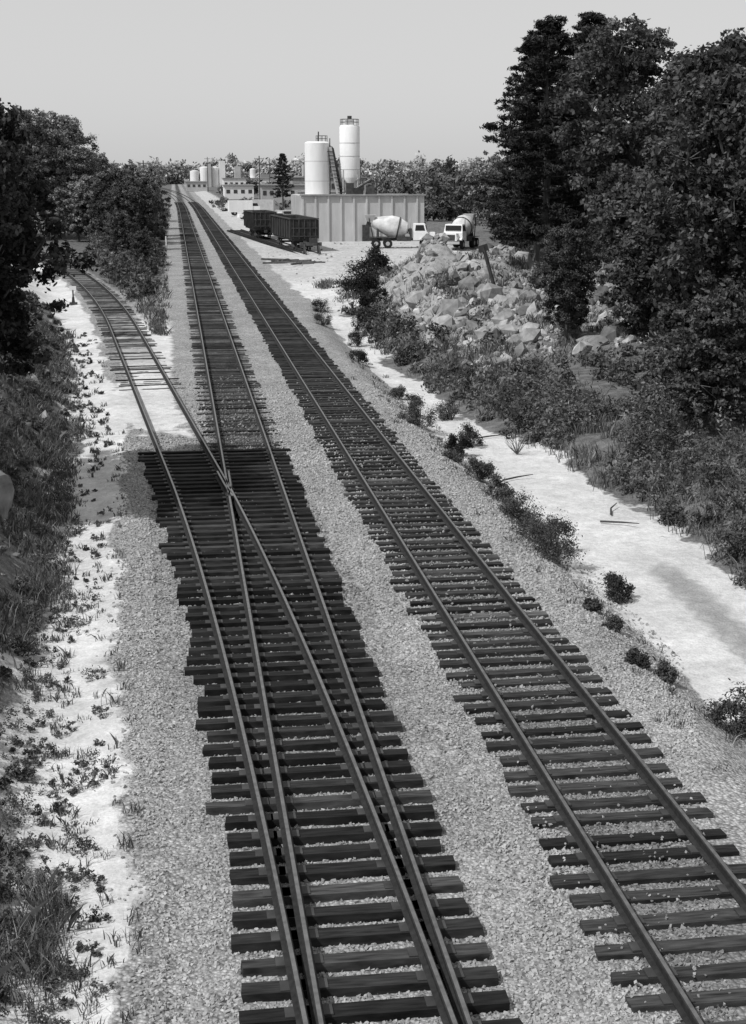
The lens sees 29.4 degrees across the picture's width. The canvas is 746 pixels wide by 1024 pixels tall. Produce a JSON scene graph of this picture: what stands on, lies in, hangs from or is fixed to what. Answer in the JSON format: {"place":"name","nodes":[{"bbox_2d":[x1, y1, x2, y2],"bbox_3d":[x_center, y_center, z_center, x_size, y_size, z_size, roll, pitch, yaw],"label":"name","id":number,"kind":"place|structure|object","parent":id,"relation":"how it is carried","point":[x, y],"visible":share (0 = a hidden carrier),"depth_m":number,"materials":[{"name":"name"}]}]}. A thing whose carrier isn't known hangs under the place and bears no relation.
{"place":"outdoors","nodes":[
{"label":"outdoors","id":0,"kind":"place"},
{"bbox_2d":[0,180,745,1023],"bbox_3d":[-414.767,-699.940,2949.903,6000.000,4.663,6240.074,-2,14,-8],"label":"ground","id":1,"kind":"structure","parent":0,"point":[686,602],"depth_m":27.91,"materials":[{"name":"gravel"}]},
{"bbox_2d":[0,470,13,523],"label":"boulder","id":2,"kind":"object","parent":1,"relation":"on","point":[6,491],"visible":0.86,"depth_m":33.49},
{"bbox_2d":[0,179,23,239],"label":"deciduous tree","id":3,"kind":"object","parent":1,"relation":"on","point":[7,197],"visible":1,"depth_m":34.68,"materials":[{"name":"black plant"}]},
{"bbox_2d":[0,357,49,659],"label":"cutting rocks","id":4,"kind":"object","parent":1,"relation":"on","point":[44,415],"visible":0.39,"depth_m":45.14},
{"bbox_2d":[0,98,51,309],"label":"deciduous tree","id":5,"kind":"object","parent":1,"relation":"on","point":[12,136],"visible":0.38,"depth_m":37.40,"materials":[{"name":"black plant"}]},
{"bbox_2d":[0,290,71,999],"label":"bank bushes","id":6,"kind":"object","parent":1,"relation":"on","point":[23,582],"visible":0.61,"depth_m":36.67,"materials":[{"name":"grey plant"}]},
{"bbox_2d":[14,106,69,215],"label":"deciduous tree","id":7,"kind":"object","parent":1,"relation":"on","point":[34,167],"visible":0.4,"depth_m":184.31,"materials":[{"name":"black plant"}]},
{"bbox_2d":[23,118,73,236],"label":"deciduous tree","id":8,"kind":"object","parent":1,"relation":"on","point":[49,206],"visible":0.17,"depth_m":189.40,"materials":[{"name":"black plant"}]},
{"bbox_2d":[0,141,100,382],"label":"deciduous tree","id":9,"kind":"object","parent":1,"relation":"on","point":[14,328],"visible":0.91,"depth_m":36.65,"materials":[{"name":"black plant"}]},
{"bbox_2d":[0,308,117,1023],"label":"leafy weeds","id":10,"kind":"object","parent":1,"relation":"on","point":[18,851],"visible":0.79,"depth_m":21.66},
{"bbox_2d":[46,175,89,241],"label":"deciduous tree","id":11,"kind":"object","parent":1,"relation":"on","point":[65,206],"visible":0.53,"depth_m":177.94,"materials":[{"name":"black plant"}]},
{"bbox_2d":[31,110,108,234],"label":"deciduous tree","id":12,"kind":"object","parent":1,"relation":"on","point":[67,125],"visible":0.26,"depth_m":193.08,"materials":[{"name":"black plant"}]},
{"bbox_2d":[41,139,100,237],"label":"deciduous tree","id":13,"kind":"object","parent":1,"relation":"on","point":[77,159],"visible":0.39,"depth_m":186.14,"materials":[{"name":"black plant"}]},
{"bbox_2d":[69,286,77,304],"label":"switch stand","id":14,"kind":"object","parent":1,"relation":"on","point":[72,289],"visible":0.97,"depth_m":95.30,"materials":[{"name":"metal"}]},
{"bbox_2d":[68,168,112,234],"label":"deciduous tree","id":15,"kind":"object","parent":1,"relation":"on","point":[83,185],"visible":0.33,"depth_m":175.52,"materials":[{"name":"black plant"}]},
{"bbox_2d":[95,152,121,173],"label":"deciduous tree","id":16,"kind":"object","parent":1,"relation":"on","point":[104,169],"visible":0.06,"depth_m":211.51,"materials":[{"name":"black plant"}]},
{"bbox_2d":[83,164,137,239],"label":"deciduous tree","id":17,"kind":"object","parent":1,"relation":"on","point":[106,184],"visible":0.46,"depth_m":168.11,"materials":[{"name":"black plant"}]},
{"bbox_2d":[100,208,140,253],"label":"deciduous tree","id":18,"kind":"object","parent":1,"relation":"on","point":[121,232],"visible":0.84,"depth_m":144.49,"materials":[{"name":"black plant"}]},
{"bbox_2d":[98,180,155,239],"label":"deciduous tree","id":19,"kind":"object","parent":1,"relation":"on","point":[120,198],"visible":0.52,"depth_m":158.52,"materials":[{"name":"black plant"}]},
{"bbox_2d":[111,159,159,220],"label":"deciduous tree","id":20,"kind":"object","parent":1,"relation":"on","point":[132,166],"visible":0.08,"depth_m":182.74,"materials":[{"name":"black plant"}]},
{"bbox_2d":[128,226,157,261],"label":"deciduous tree","id":21,"kind":"object","parent":1,"relation":"on","point":[139,244],"visible":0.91,"depth_m":132.72,"materials":[{"name":"black plant"}]},
{"bbox_2d":[130,173,168,237],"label":"deciduous tree","id":22,"kind":"object","parent":1,"relation":"on","point":[152,195],"visible":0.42,"depth_m":173.24,"materials":[{"name":"black plant"}]},
{"bbox_2d":[139,174,168,229],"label":"deciduous tree","id":23,"kind":"object","parent":1,"relation":"on","point":[159,202],"visible":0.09,"depth_m":192.72,"materials":[{"name":"black plant"}]},
{"bbox_2d":[140,162,171,215],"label":"deciduous tree","id":24,"kind":"object","parent":1,"relation":"on","point":[150,168],"visible":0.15,"depth_m":250.47,"materials":[{"name":"black plant"}]},
{"bbox_2d":[185,181,206,190],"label":"warehouse","id":25,"kind":"structure","parent":1,"relation":"on","point":[196,185],"depth_m":619.39,"materials":[{"name":"metal"}]},
{"bbox_2d":[190,161,224,186],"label":"grain elevator","id":26,"kind":"object","parent":1,"relation":"on","point":[216,175],"visible":0.69,"depth_m":771.16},
{"bbox_2d":[222,184,254,198],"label":"warehouse","id":27,"kind":"structure","parent":1,"relation":"on","point":[238,191],"depth_m":437.68,"materials":[{"name":"metal"}]},
{"bbox_2d":[228,200,259,215],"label":"parked truck","id":28,"kind":"object","parent":1,"relation":"on","point":[235,207],"visible":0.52,"depth_m":276.87,"materials":[{"name":"white paint"}]},
{"bbox_2d":[221,178,270,184],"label":"warehouse","id":29,"kind":"structure","parent":1,"relation":"on","point":[228,181],"depth_m":601.95,"materials":[{"name":"metal"}]},
{"bbox_2d":[40,251,457,1023],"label":"railway track","id":30,"kind":"structure","parent":1,"relation":"on","point":[416,933],"depth_m":23.24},
{"bbox_2d":[18,196,479,310],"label":"trackside scrub","id":31,"kind":"object","parent":1,"relation":"on","point":[142,266],"visible":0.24,"depth_m":126.81,"materials":[{"name":"grey plant"}]},
{"bbox_2d":[234,166,275,181],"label":"factory building","id":32,"kind":"structure","parent":1,"relation":"on","point":[237,171],"depth_m":754.83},
{"bbox_2d":[254,156,263,199],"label":"utility pole","id":33,"kind":"object","parent":1,"relation":"on","point":[259,179],"visible":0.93,"depth_m":344.12,"materials":[{"name":"grey wood"}]},
{"bbox_2d":[252,200,274,210],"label":"parked truck","id":34,"kind":"object","parent":1,"relation":"on","point":[266,204],"visible":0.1,"depth_m":283.92,"materials":[{"name":"grey paint"}]},
{"bbox_2d":[227,229,319,254],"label":"railway track","id":35,"kind":"structure","parent":1,"relation":"on","point":[262,239],"depth_m":178.74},
{"bbox_2d":[243,210,276,237],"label":"hopper car","id":36,"kind":"object","parent":35,"relation":"on","point":[257,222],"visible":0.97,"depth_m":180.73,"materials":[{"name":"metal"}]},
{"bbox_2d":[270,214,318,249],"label":"gondola car","id":37,"kind":"object","parent":35,"relation":"on","point":[294,229],"visible":0.89,"depth_m":152.83,"materials":[{"name":"metal"}]},
{"bbox_2d":[300,238,321,254],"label":"buffer stop","id":38,"kind":"object","parent":35,"relation":"on","point":[313,242],"visible":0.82,"depth_m":148.44,"materials":[{"name":"metal"}]},
{"bbox_2d":[257,184,304,202],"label":"warehouse","id":39,"kind":"structure","parent":1,"relation":"on","point":[265,189],"depth_m":385.55,"materials":[{"name":"metal"}]},
{"bbox_2d":[269,153,293,207],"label":"pine tree","id":40,"kind":"object","parent":1,"relation":"on","point":[279,178],"visible":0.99,"depth_m":321.25,"materials":[{"name":"black plant"}]},
{"bbox_2d":[261,258,324,264],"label":"old tie pile","id":41,"kind":"object","parent":1,"relation":"on","point":[282,261],"visible":1,"depth_m":136.11,"materials":[{"name":"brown wood"}]},
{"bbox_2d":[105,150,491,184],"bbox_3d":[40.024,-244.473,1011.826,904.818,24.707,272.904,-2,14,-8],"label":"distant treeline","id":42,"kind":"object","parent":1,"relation":"on","point":[391,171],"visible":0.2,"depth_m":921.31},
{"bbox_2d":[216,177,394,194],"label":"town trees","id":43,"kind":"object","parent":1,"relation":"on","point":[381,188],"visible":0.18,"depth_m":538.17,"materials":[{"name":"grey plant"}]},
{"bbox_2d":[304,132,330,193],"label":"cement silo","id":44,"kind":"object","parent":1,"relation":"on","point":[317,170],"visible":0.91,"depth_m":176.42,"materials":[{"name":"white paint"}]},
{"bbox_2d":[310,296,331,311],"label":"bush","id":45,"kind":"object","parent":1,"relation":"on","point":[319,307],"visible":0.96,"depth_m":91.73,"materials":[{"name":"grey plant"}]},
{"bbox_2d":[312,309,331,325],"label":"bush","id":46,"kind":"object","parent":1,"relation":"on","point":[318,317],"visible":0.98,"depth_m":83.88,"materials":[{"name":"grey plant"}]},
{"bbox_2d":[289,177,366,193],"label":"warehouse","id":47,"kind":"structure","parent":1,"relation":"on","point":[298,180],"depth_m":460.37,"materials":[{"name":"concrete"}]},
{"bbox_2d":[138,190,522,1023],"bbox_3d":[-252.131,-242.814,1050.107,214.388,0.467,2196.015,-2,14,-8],"label":"railway track","id":48,"kind":"structure","parent":1,"relation":"on","point":[278,512],"depth_m":22.10,"materials":[{"name":"metal"}]},
{"bbox_2d":[339,116,359,193],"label":"cement silo","id":49,"kind":"object","parent":1,"relation":"on","point":[349,143],"visible":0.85,"depth_m":176.80,"materials":[{"name":"white paint"}]},
{"bbox_2d":[347,328,364,346],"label":"bush","id":50,"kind":"object","parent":1,"relation":"on","point":[355,338],"visible":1,"depth_m":77.29,"materials":[{"name":"grey plant"}]},
{"bbox_2d":[345,347,368,362],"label":"bush","id":51,"kind":"object","parent":1,"relation":"on","point":[360,354],"visible":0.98,"depth_m":68.48,"materials":[{"name":"black plant"}]},
{"bbox_2d":[333,257,381,294],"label":"bush","id":52,"kind":"object","parent":1,"relation":"on","point":[360,281],"visible":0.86,"depth_m":97.92,"materials":[{"name":"black plant"}]},
{"bbox_2d":[291,194,425,241],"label":"concrete storage building","id":53,"kind":"structure","parent":1,"relation":"on","point":[341,217],"depth_m":174.70,"materials":[{"name":"concrete"}]},
{"bbox_2d":[327,145,343,193],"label":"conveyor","id":54,"kind":"object","parent":53,"relation":"on","point":[336,176],"visible":0.95,"depth_m":177.19,"materials":[{"name":"metal"}]},
{"bbox_2d":[346,179,376,193],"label":"aggregate hopper","id":55,"kind":"object","parent":53,"relation":"on","point":[351,189],"visible":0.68,"depth_m":176.46,"materials":[{"name":"metal"}]},
{"bbox_2d":[352,305,380,322],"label":"bush","id":56,"kind":"object","parent":1,"relation":"on","point":[362,311],"visible":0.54,"depth_m":85.17,"materials":[{"name":"black plant"}]},
{"bbox_2d":[261,242,479,305],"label":"yard rubble","id":57,"kind":"object","parent":1,"relation":"on","point":[332,256],"visible":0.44,"depth_m":146.01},
{"bbox_2d":[0,249,745,1023],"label":"weeds","id":58,"kind":"object","parent":1,"relation":"on","point":[48,901],"visible":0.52,"depth_m":38.66,"materials":[{"name":"plant"}]},
{"bbox_2d":[356,284,391,308],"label":"bush","id":59,"kind":"object","parent":1,"relation":"on","point":[366,298],"visible":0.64,"depth_m":89.72,"materials":[{"name":"black plant"}]},
{"bbox_2d":[356,243,393,274],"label":"bush","id":60,"kind":"object","parent":1,"relation":"on","point":[377,259],"visible":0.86,"depth_m":101.79,"materials":[{"name":"black plant"}]},
{"bbox_2d":[390,384,406,397],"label":"bush","id":61,"kind":"object","parent":1,"relation":"on","point":[398,391],"visible":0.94,"depth_m":58.97,"materials":[{"name":"grey plant"}]},
{"bbox_2d":[363,215,435,247],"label":"concrete mixer truck","id":62,"kind":"object","parent":1,"relation":"on","point":[393,228],"visible":0.78,"depth_m":159.06,"materials":[{"name":"metal"}]},
{"bbox_2d":[402,390,425,412],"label":"bush","id":63,"kind":"object","parent":1,"relation":"on","point":[409,396],"visible":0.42,"depth_m":54.65,"materials":[{"name":"grey plant"}]},
{"bbox_2d":[96,359,734,1023],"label":"ballast gravel","id":64,"kind":"structure","parent":1,"relation":"on","point":[532,565],"depth_m":21.95,"materials":[{"name":"gravel"}]},
{"bbox_2d":[395,394,440,426],"bbox_3d":[1.535,-3.623,51.166,1.585,1.190,1.697,-12,18,-41],"label":"bush","id":65,"kind":"object","parent":1,"relation":"on","point":[413,414],"visible":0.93,"depth_m":51.02,"materials":[{"name":"black plant"}]},
{"bbox_2d":[384,155,485,220],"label":"distant woods","id":66,"kind":"object","parent":1,"relation":"on","point":[446,185],"visible":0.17,"depth_m":263.50,"materials":[{"name":"grey plant"}]},
{"bbox_2d":[432,396,461,421],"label":"bush","id":67,"kind":"object","parent":1,"relation":"on","point":[444,414],"visible":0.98,"depth_m":54.52,"materials":[{"name":"grey plant"}]},
{"bbox_2d":[161,187,745,1023],"bbox_3d":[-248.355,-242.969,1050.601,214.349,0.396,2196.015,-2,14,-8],"label":"railway track","id":68,"kind":"structure","parent":1,"relation":"on","point":[305,361],"depth_m":23.58,"materials":[{"name":"metal"}]},
{"bbox_2d":[441,447,465,461],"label":"bush","id":69,"kind":"object","parent":1,"relation":"on","point":[454,455],"visible":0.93,"depth_m":44.99,"materials":[{"name":"grey plant"}]},
{"bbox_2d":[442,433,476,455],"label":"bush","id":70,"kind":"object","parent":1,"relation":"on","point":[461,445],"visible":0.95,"depth_m":47.41,"materials":[{"name":"black plant"}]},
{"bbox_2d":[443,214,478,248],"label":"concrete mixer truck","id":71,"kind":"object","parent":1,"relation":"on","point":[458,231],"visible":0.87,"depth_m":157.75,"materials":[{"name":"metal"}]},
{"bbox_2d":[456,421,485,449],"bbox_3d":[3.344,-2.686,49.200,1.214,1.007,1.176,-2,14,-8],"label":"bush","id":72,"kind":"object","parent":1,"relation":"on","point":[471,434],"visible":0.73,"depth_m":49.23,"materials":[{"name":"grey plant"}]},
{"bbox_2d":[462,455,498,481],"bbox_3d":[3.237,-1.304,43.045,1.139,0.860,0.963,-2,14,-8],"label":"bush","id":73,"kind":"object","parent":1,"relation":"on","point":[475,464],"visible":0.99,"depth_m":42.96,"materials":[{"name":"grey plant"}]},
{"bbox_2d":[462,150,504,216],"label":"deciduous tree","id":74,"kind":"object","parent":1,"relation":"on","point":[477,188],"visible":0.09,"depth_m":198.33,"materials":[{"name":"grey plant"}]},
{"bbox_2d":[478,243,495,284],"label":"leaning post","id":75,"kind":"object","parent":1,"relation":"on","point":[483,248],"visible":0.78,"depth_m":81.93,"materials":[{"name":"wood"}]},
{"bbox_2d":[334,232,658,370],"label":"rubble rocks","id":76,"kind":"object","parent":1,"relation":"on","point":[529,333],"visible":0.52,"depth_m":78.51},
{"bbox_2d":[482,472,517,501],"bbox_3d":[3.636,-0.713,40.558,1.003,0.870,1.209,-7,15,-26],"label":"bush","id":77,"kind":"object","parent":1,"relation":"on","point":[504,490],"visible":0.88,"depth_m":40.46,"materials":[{"name":"grey plant"}]},
{"bbox_2d":[477,155,523,246],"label":"deciduous tree","id":78,"kind":"object","parent":1,"relation":"on","point":[488,168],"visible":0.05,"depth_m":156.45,"materials":[{"name":"grey plant"}]},
{"bbox_2d":[488,176,542,260],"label":"deciduous tree","id":79,"kind":"object","parent":1,"relation":"on","point":[494,239],"visible":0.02,"depth_m":132.22,"materials":[{"name":"black plant"}]},
{"bbox_2d":[504,430,527,454],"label":"bare shrub","id":80,"kind":"object","parent":1,"relation":"on","point":[516,451],"visible":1,"depth_m":47.87,"materials":[{"name":"plant"}]},
{"bbox_2d":[494,487,547,522],"bbox_3d":[3.975,-0.151,38.145,1.442,0.951,1.510,-2,14,-8],"label":"bush","id":81,"kind":"object","parent":1,"relation":"on","point":[508,507],"visible":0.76,"depth_m":38.01,"materials":[{"name":"grey plant"}]},
{"bbox_2d":[477,47,574,262],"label":"pine tree","id":82,"kind":"object","parent":1,"relation":"on","point":[494,139],"visible":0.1,"depth_m":94.35,"materials":[{"name":"black plant"}]},
{"bbox_2d":[455,15,606,270],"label":"pine tree","id":83,"kind":"object","parent":1,"relation":"on","point":[528,226],"visible":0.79,"depth_m":84.45,"materials":[{"name":"black plant"}]},
{"bbox_2d":[509,508,572,547],"bbox_3d":[4.155,0.384,35.386,1.637,1.057,1.542,-2,14,-8],"label":"bush","id":84,"kind":"object","parent":1,"relation":"on","point":[524,526],"visible":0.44,"depth_m":35.36,"materials":[{"name":"grey plant"}]},
{"bbox_2d":[337,261,745,588],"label":"undergrowth bushes","id":85,"kind":"object","parent":1,"relation":"on","point":[614,370],"visible":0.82,"depth_m":50.93,"materials":[{"name":"grey plant"}]},
{"bbox_2d":[515,183,590,261],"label":"deciduous tree","id":86,"kind":"object","parent":1,"relation":"on","point":[531,251],"visible":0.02,"depth_m":112.94,"materials":[{"name":"black plant"}]},
{"bbox_2d":[521,507,589,567],"bbox_3d":[4.415,0.577,33.710,1.825,1.417,1.974,-2,14,-8],"label":"bush","id":87,"kind":"object","parent":1,"relation":"on","point":[537,529],"visible":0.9,"depth_m":33.61,"materials":[{"name":"grey plant"}]},
{"bbox_2d":[518,217,609,341],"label":"deciduous tree","id":88,"kind":"object","parent":1,"relation":"on","point":[567,285],"visible":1,"depth_m":66.57,"materials":[{"name":"black plant"}]},
{"bbox_2d":[522,11,643,252],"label":"pine tree","id":89,"kind":"object","parent":1,"relation":"on","point":[593,17],"visible":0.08,"depth_m":89.08,"materials":[{"name":"black plant"}]},
{"bbox_2d":[582,596,603,611],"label":"bush","id":90,"kind":"object","parent":1,"relation":"on","point":[591,604],"visible":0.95,"depth_m":29.23,"materials":[{"name":"black plant"}]},
{"bbox_2d":[602,614,625,632],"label":"bush","id":91,"kind":"object","parent":1,"relation":"on","point":[615,623],"visible":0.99,"depth_m":28.21,"materials":[{"name":"grey plant"}]},
{"bbox_2d":[584,163,643,264],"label":"deciduous tree","id":92,"kind":"object","parent":1,"relation":"on","point":[599,183],"visible":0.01,"depth_m":81.73,"materials":[{"name":"black plant"}]},
{"bbox_2d":[600,571,635,604],"bbox_3d":[5.500,1.675,31.649,0.838,0.699,1.071,-2,14,-8],"label":"bush","id":93,"kind":"object","parent":1,"relation":"on","point":[618,584],"visible":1,"depth_m":31.45,"materials":[{"name":"black plant"}]},
{"bbox_2d":[600,520,638,523],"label":"fallen branch","id":94,"kind":"object","parent":1,"relation":"on","point":[604,521],"visible":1,"depth_m":38.41,"materials":[{"name":"wood"}]},
{"bbox_2d":[585,164,670,307],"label":"deciduous tree","id":95,"kind":"object","parent":1,"relation":"on","point":[611,230],"visible":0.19,"depth_m":70.48,"materials":[{"name":"black plant"}]},
{"bbox_2d":[547,13,709,244],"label":"deciduous tree","id":96,"kind":"object","parent":1,"relation":"on","point":[613,140],"visible":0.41,"depth_m":73.87,"materials":[{"name":"grey plant"}]},
{"bbox_2d":[624,646,650,668],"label":"bush","id":97,"kind":"object","parent":1,"relation":"on","point":[633,656],"visible":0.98,"depth_m":25.84,"materials":[{"name":"black plant"}]},
{"bbox_2d":[598,223,692,349],"bbox_3d":[12.429,-9.922,61.385,5.108,6.303,5.186,-8,16,-31],"label":"deciduous tree","id":98,"kind":"object","parent":1,"relation":"on","point":[638,294],"visible":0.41,"depth_m":61.12,"materials":[{"name":"black plant"}]},
{"bbox_2d":[627,63,669,164],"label":"deciduous tree","id":99,"kind":"object","parent":1,"relation":"on","point":[655,86],"depth_m":95.42,"materials":[{"name":"black plant"}]},
{"bbox_2d":[581,42,745,369],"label":"deciduous tree","id":100,"kind":"object","parent":1,"relation":"on","point":[714,125],"visible":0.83,"depth_m":50.17,"materials":[{"name":"grey plant"}]},
{"bbox_2d":[654,659,679,683],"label":"bush","id":101,"kind":"object","parent":1,"relation":"on","point":[666,672],"visible":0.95,"depth_m":25.53,"materials":[{"name":"grey plant"}]},
{"bbox_2d":[641,55,693,166],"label":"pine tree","id":102,"kind":"object","parent":1,"relation":"on","point":[677,114],"visible":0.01,"depth_m":83.85,"materials":[{"name":"black plant"}]},
{"bbox_2d":[642,275,745,432],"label":"deciduous tree","id":103,"kind":"object","parent":1,"relation":"on","point":[719,319],"visible":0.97,"depth_m":45.40,"materials":[{"name":"grey plant"}]},
{"bbox_2d":[645,27,745,303],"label":"deciduous tree","id":104,"kind":"object","parent":1,"relation":"on","point":[735,39],"visible":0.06,"depth_m":56.30,"materials":[{"name":"black plant"}]},
{"bbox_2d":[699,678,745,742],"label":"bush","id":105,"kind":"object","parent":1,"relation":"on","point":[735,708],"visible":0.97,"depth_m":23.73,"materials":[{"name":"grey plant"}]},
{"bbox_2d":[0,0,745,168],"label":"sky","id":106,"kind":"structure","parent":0,"point":[194,81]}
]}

